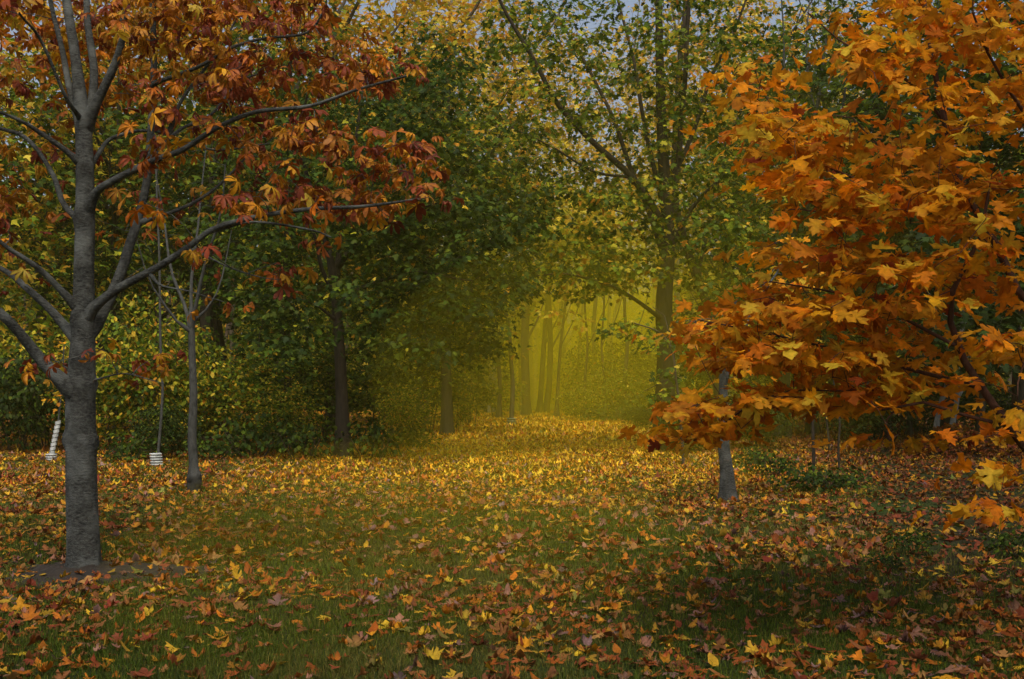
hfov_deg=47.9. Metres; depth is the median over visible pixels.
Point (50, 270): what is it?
lime maple tree
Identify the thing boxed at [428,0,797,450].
maple tree
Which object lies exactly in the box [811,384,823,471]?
thin sapling
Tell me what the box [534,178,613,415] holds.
tree
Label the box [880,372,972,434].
dark green shrub
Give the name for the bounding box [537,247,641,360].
lime maple tree
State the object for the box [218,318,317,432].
thicket shrub
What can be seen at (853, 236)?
shaded tree
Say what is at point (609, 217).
tree
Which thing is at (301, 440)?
green plant
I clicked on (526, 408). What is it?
tree
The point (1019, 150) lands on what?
green maple tree
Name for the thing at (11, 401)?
dark green shrub
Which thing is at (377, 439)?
green plant
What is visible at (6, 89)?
yellow maple tree
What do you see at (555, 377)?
yellow green shrub
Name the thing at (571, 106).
sparse yellow tree
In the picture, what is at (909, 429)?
shaded tree
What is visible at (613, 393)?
yellow green shrub
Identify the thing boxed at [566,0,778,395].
sparse yellow tree
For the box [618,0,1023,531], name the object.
orange maple tree
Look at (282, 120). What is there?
green maple tree
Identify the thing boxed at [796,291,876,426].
thicket shrub
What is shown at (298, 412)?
yellow green shrub
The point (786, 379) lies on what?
shaded tree
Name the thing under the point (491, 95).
sparse yellow tree
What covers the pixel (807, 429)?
green maple tree
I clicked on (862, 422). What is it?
dark green shrub
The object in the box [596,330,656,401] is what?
thicket shrub
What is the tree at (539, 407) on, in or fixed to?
on the ground at (812, 554)
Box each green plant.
[97,432,177,461]
[176,433,253,458]
[209,410,300,456]
[252,418,343,458]
[326,419,414,458]
[370,425,443,447]
[576,404,628,421]
[598,394,649,419]
[733,444,778,462]
[735,449,803,475]
[761,462,867,493]
[820,468,878,488]
[856,549,916,570]
[876,527,947,553]
[977,523,1023,558]
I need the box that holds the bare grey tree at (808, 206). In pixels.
[729,0,905,436]
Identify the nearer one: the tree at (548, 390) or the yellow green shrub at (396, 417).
the yellow green shrub at (396, 417)
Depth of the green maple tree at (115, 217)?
30.33 m
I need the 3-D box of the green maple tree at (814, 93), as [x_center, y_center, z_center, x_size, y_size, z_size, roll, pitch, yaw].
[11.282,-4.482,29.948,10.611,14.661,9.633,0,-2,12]
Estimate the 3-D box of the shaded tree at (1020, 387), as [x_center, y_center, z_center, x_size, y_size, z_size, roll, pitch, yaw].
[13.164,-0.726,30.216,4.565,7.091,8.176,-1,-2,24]
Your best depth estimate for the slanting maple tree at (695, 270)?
29.05 m
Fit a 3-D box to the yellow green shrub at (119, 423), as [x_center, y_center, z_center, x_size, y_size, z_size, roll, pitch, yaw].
[-8.796,1.386,25.472,2.701,2.271,2.961,0,-2,-10]
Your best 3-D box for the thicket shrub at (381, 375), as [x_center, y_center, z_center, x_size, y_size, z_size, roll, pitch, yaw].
[-3.460,1.035,29.693,2.475,3.303,2.685,-1,-3,34]
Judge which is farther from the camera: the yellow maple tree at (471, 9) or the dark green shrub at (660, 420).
the yellow maple tree at (471, 9)
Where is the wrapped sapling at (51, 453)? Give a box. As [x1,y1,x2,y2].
[40,339,68,460]
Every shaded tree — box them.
[723,200,860,439]
[803,213,942,439]
[842,203,971,434]
[857,232,1023,426]
[881,224,1023,424]
[884,214,1023,431]
[914,189,1023,433]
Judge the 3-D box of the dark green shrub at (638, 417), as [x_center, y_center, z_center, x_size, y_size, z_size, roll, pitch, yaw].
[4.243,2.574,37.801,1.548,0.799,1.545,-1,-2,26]
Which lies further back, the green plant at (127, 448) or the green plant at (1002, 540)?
the green plant at (127, 448)
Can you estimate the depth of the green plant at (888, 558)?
9.28 m
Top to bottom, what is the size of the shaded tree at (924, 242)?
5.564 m
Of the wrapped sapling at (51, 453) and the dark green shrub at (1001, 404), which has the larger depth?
the dark green shrub at (1001, 404)
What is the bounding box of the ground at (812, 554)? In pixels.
[0,400,1023,678]
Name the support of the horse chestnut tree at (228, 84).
on the soil
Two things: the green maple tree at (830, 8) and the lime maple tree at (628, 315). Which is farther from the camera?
the lime maple tree at (628, 315)
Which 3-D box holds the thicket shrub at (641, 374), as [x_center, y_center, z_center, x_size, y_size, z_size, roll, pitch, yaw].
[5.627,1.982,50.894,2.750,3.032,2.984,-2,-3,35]
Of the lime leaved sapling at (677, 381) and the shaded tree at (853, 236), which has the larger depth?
the shaded tree at (853, 236)
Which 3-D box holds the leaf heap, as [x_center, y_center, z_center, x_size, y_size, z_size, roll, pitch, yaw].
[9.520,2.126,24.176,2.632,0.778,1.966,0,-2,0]
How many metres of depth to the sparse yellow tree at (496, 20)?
65.24 m
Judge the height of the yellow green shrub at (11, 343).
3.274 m
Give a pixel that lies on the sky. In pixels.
(630, 3)
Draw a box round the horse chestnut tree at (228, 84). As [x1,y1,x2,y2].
[0,0,464,568]
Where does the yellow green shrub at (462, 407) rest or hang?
on the ground at (812, 554)
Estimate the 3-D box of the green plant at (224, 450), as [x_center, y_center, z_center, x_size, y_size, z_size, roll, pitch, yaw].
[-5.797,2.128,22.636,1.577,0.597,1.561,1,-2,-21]
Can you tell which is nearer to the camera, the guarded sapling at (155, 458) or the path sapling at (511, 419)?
the guarded sapling at (155, 458)
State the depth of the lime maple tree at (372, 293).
43.41 m
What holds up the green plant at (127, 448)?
on the ground at (812, 554)
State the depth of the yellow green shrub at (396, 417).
27.77 m
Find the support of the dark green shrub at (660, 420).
on the ground at (812, 554)
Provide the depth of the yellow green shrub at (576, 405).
46.95 m
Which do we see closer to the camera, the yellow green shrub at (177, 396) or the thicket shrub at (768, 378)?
the yellow green shrub at (177, 396)
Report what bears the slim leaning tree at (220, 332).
on the ground at (812, 554)
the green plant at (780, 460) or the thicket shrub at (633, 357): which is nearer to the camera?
the green plant at (780, 460)
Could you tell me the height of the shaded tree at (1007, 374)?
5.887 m
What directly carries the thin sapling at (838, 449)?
on the ground at (812, 554)
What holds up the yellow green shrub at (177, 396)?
on the ground at (812, 554)
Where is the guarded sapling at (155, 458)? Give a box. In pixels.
[129,135,193,466]
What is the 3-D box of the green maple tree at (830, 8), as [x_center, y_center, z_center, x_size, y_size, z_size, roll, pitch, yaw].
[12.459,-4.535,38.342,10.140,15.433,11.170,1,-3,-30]
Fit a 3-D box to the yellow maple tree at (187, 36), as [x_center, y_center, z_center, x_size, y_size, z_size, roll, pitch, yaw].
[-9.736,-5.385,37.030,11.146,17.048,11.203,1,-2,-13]
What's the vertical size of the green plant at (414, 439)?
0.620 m
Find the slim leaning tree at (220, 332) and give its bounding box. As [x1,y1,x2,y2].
[173,251,254,434]
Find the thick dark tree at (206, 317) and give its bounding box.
[95,140,315,440]
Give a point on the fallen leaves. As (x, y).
(486, 437)
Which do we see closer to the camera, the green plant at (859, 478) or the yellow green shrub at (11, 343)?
the green plant at (859, 478)
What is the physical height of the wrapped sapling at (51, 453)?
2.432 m
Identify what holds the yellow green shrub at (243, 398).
on the ground at (812, 554)
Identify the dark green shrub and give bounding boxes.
[0,343,67,452]
[126,401,206,458]
[620,406,652,428]
[643,403,717,451]
[728,384,804,447]
[808,386,915,440]
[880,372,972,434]
[958,384,1011,430]
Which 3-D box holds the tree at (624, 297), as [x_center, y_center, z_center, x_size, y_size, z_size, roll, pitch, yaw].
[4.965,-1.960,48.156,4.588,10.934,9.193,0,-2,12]
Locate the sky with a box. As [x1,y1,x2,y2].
[0,0,1023,380]
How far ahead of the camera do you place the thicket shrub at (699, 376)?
34.04 m
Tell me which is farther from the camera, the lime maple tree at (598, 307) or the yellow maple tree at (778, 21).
the lime maple tree at (598, 307)
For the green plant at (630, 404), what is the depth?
46.17 m
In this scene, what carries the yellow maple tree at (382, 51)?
on the ground at (812, 554)
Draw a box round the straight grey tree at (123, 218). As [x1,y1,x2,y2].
[68,89,219,432]
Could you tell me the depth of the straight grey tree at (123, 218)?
31.11 m
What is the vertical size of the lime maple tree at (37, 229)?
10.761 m
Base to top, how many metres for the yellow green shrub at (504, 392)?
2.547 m
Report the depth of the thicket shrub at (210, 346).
27.91 m
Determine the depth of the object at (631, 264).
75.81 m
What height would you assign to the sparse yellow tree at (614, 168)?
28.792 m
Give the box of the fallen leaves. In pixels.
[0,409,1023,678]
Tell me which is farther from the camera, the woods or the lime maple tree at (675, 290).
the woods
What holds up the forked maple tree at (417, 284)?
on the ground at (812, 554)
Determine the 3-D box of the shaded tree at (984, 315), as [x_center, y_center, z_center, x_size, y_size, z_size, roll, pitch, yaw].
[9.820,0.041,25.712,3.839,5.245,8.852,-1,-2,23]
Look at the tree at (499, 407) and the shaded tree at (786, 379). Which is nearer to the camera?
the shaded tree at (786, 379)
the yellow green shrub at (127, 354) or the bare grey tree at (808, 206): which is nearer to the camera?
the yellow green shrub at (127, 354)
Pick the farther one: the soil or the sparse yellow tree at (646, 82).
the sparse yellow tree at (646, 82)
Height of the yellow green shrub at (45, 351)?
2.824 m
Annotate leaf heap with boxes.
[902,422,1023,458]
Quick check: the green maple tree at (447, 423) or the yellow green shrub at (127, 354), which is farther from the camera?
the green maple tree at (447, 423)
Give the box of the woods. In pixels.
[0,67,1023,410]
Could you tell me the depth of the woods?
71.15 m
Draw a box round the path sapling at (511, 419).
[483,255,598,423]
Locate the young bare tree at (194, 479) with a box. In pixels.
[125,113,232,491]
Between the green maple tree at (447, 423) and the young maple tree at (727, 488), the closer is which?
the young maple tree at (727, 488)
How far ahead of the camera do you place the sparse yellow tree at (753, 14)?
62.74 m
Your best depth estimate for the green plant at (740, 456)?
21.38 m
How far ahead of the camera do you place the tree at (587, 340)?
49.30 m
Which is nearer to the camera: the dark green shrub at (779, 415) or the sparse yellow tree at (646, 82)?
the dark green shrub at (779, 415)
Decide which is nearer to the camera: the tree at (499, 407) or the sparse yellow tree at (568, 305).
the tree at (499, 407)
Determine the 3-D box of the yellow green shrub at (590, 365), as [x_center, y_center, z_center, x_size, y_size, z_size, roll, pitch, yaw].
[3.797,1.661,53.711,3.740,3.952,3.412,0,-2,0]
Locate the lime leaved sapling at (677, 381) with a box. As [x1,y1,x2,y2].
[593,307,694,466]
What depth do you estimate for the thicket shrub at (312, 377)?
28.45 m
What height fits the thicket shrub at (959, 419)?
4.215 m
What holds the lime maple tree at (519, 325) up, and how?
on the ground at (812, 554)
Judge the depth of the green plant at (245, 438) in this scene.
23.40 m
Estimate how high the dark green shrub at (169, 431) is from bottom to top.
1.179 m
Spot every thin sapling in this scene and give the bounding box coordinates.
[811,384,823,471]
[816,389,830,451]
[825,376,840,470]
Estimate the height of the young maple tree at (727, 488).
3.618 m
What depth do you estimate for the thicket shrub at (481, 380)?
41.59 m
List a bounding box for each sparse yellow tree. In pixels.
[347,0,571,409]
[394,0,615,412]
[443,1,626,412]
[506,14,653,402]
[538,0,710,363]
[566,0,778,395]
[601,0,853,404]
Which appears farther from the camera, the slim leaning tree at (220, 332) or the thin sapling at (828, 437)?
the slim leaning tree at (220, 332)
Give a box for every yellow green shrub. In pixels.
[0,321,43,430]
[0,329,122,447]
[46,352,170,449]
[61,290,227,451]
[136,339,234,448]
[176,346,302,452]
[242,383,327,452]
[368,382,437,444]
[431,370,481,428]
[466,364,528,415]
[535,348,590,409]
[553,334,633,409]
[553,381,605,419]
[575,358,655,419]
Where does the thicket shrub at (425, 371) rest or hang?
on the ground at (812, 554)
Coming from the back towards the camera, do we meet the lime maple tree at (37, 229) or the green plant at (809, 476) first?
the lime maple tree at (37, 229)
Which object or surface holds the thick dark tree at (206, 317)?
on the ground at (812, 554)
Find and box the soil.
[0,561,215,588]
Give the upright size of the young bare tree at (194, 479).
5.575 m
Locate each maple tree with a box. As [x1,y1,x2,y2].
[0,0,222,434]
[0,24,248,439]
[0,29,128,354]
[0,35,207,370]
[46,0,380,425]
[130,0,444,433]
[164,0,501,430]
[183,37,570,457]
[276,0,579,423]
[297,13,588,434]
[297,73,488,417]
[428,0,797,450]
[428,222,554,411]
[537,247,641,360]
[581,225,694,374]
[614,2,819,397]
[615,0,876,387]
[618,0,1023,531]
[633,164,780,385]
[670,236,834,501]
[679,16,916,435]
[717,0,985,385]
[725,0,1021,427]
[759,0,1023,426]
[844,0,1023,326]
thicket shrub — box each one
[156,324,238,437]
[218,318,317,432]
[264,307,384,441]
[330,319,427,432]
[382,306,477,433]
[426,285,521,422]
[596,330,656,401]
[611,351,656,412]
[655,314,738,405]
[728,320,813,434]
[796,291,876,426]
[896,311,1011,425]
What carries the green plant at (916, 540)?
on the ground at (812, 554)

